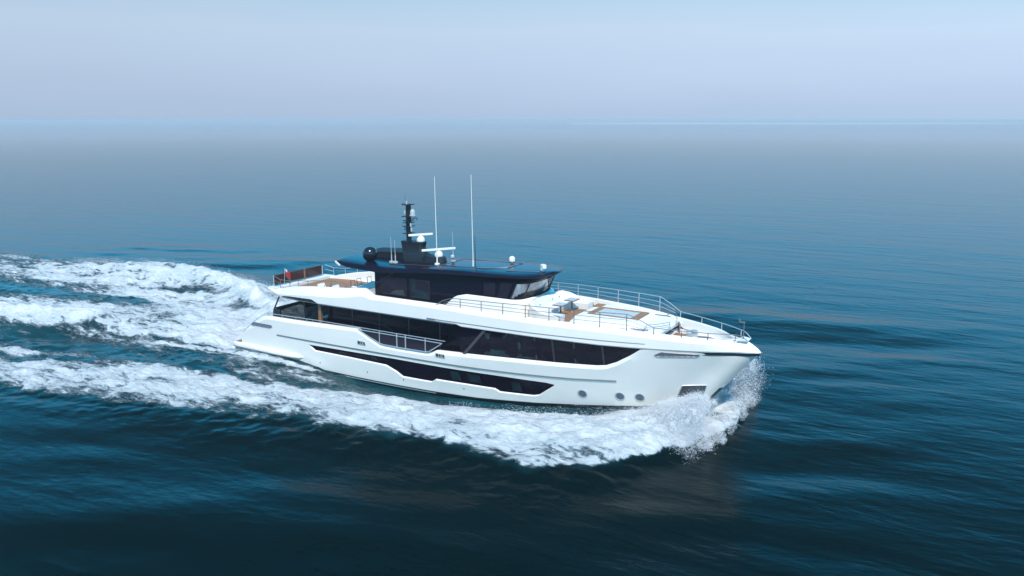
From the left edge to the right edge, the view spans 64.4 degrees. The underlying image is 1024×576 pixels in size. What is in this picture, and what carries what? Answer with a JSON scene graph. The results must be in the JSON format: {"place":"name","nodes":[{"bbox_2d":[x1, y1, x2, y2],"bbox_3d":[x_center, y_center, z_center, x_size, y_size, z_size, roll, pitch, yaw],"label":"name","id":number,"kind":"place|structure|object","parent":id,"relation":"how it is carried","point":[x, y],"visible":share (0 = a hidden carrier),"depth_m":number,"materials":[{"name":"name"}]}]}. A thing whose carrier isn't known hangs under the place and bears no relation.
{"place":"outdoors","nodes":[
{"label":"outdoors","id":0,"kind":"place"},
{"bbox_2d":[312,311,318,321],"bbox_3d":[-13.915,2.205,58.037,0.535,1.040,0.520,7,13,29],"label":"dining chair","id":1,"kind":"object","parent":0,"point":[314,314],"visible":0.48,"depth_m":57.98,"materials":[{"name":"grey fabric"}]},
{"bbox_2d":[315,314,327,323],"bbox_3d":[-12.725,2.226,58.577,1.100,0.760,3.000,7,13,29],"label":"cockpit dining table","id":2,"kind":"object","parent":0,"point":[325,317],"visible":0.27,"depth_m":57.52,"materials":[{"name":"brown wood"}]},
{"bbox_2d":[322,308,327,314],"bbox_3d":[-13.390,2.021,58.927,0.535,1.040,0.520,7,13,29],"label":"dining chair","id":3,"kind":"object","parent":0,"point":[324,311],"visible":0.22,"depth_m":58.89,"materials":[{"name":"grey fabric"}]},
{"bbox_2d":[0,121,1023,575],"bbox_3d":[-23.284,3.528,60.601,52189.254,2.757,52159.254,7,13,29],"label":"sea","id":4,"kind":"structure","parent":0,"point":[864,283],"depth_m":57.55,"materials":[{"name":"liquid"}]},
{"bbox_2d":[17,278,283,360],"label":"stern spray","id":5,"kind":"object","parent":4,"relation":"on","point":[198,312],"visible":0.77,"depth_m":66.93,"materials":[{"name":"white liquid"}]},
{"bbox_2d":[24,257,294,304],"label":"wake spray","id":6,"kind":"object","parent":4,"relation":"on","point":[185,269],"visible":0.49,"depth_m":80.90,"materials":[{"name":"white liquid"}]},
{"bbox_2d":[112,378,731,455],"bbox_3d":[-6.308,6.472,45.955,36.363,2.081,7.817,3,12,16],"label":"wave spray","id":7,"kind":"object","parent":4,"relation":"on","point":[461,411],"visible":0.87,"depth_m":44.24,"materials":[{"name":"white liquid"}]},
{"bbox_2d":[234,177,760,412],"bbox_3d":[-2.650,-0.082,52.384,37.050,14.500,7.714,7,13,29],"label":"motor yacht","id":8,"kind":"object","parent":4,"relation":"on","point":[415,315],"visible":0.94,"depth_m":49.28,"materials":[{"name":"white metal"}]},
{"bbox_2d":[297,305,327,321],"bbox_3d":[-13.931,1.758,59.782,1.015,0.990,4.200,7,13,29],"label":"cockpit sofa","id":9,"kind":"object","parent":8,"relation":"on","point":[310,310],"visible":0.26,"depth_m":58.91,"materials":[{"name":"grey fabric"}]},
{"bbox_2d":[459,326,642,364],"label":"saloon window","id":10,"kind":"structure","parent":8,"relation":"in","point":[491,343],"depth_m":46.83,"materials":[{"name":"black glass"}]},
{"bbox_2d":[552,302,568,312],"bbox_3d":[2.897,1.318,48.486,0.700,0.770,0.900,7,13,29],"label":"pedestal table","id":11,"kind":"object","parent":8,"relation":"on","point":[560,304],"visible":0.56,"depth_m":48.35,"materials":[{"name":"white wood"}]},
{"bbox_2d":[564,297,579,311],"bbox_3d":[3.668,1.049,49.791,0.700,0.770,0.900,7,13,29],"label":"pedestal table","id":12,"kind":"object","parent":8,"relation":"on","point":[571,299],"visible":0.95,"depth_m":49.71,"materials":[{"name":"white wood"}]},
{"bbox_2d":[600,390,737,460],"bbox_3d":[7.173,6.671,43.194,7.997,2.822,8.071,7,13,29],"label":"bow spray","id":13,"kind":"object","parent":4,"relation":"on","point":[697,411],"visible":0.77,"depth_m":42.63,"materials":[{"name":"white liquid"}]},
{"bbox_2d":[0,0,1023,120],"label":"sky","id":14,"kind":"structure","parent":0,"point":[61,60],"materials":[{"name":"blue"}]},
{"bbox_2d":[706,352,773,419],"bbox_3d":[11.116,4.554,50.441,9.147,3.927,9.170,7,13,29],"label":"bow spray","id":15,"kind":"object","parent":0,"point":[732,384],"visible":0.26,"depth_m":48.09,"materials":[{"name":"white liquid"}]},
{"bbox_2d":[580,123,1023,123],"bbox_3d":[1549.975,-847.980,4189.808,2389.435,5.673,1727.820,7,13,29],"label":"land","id":16,"kind":"structure","parent":0,"point":[801,123],"depth_m":4017.05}
]}

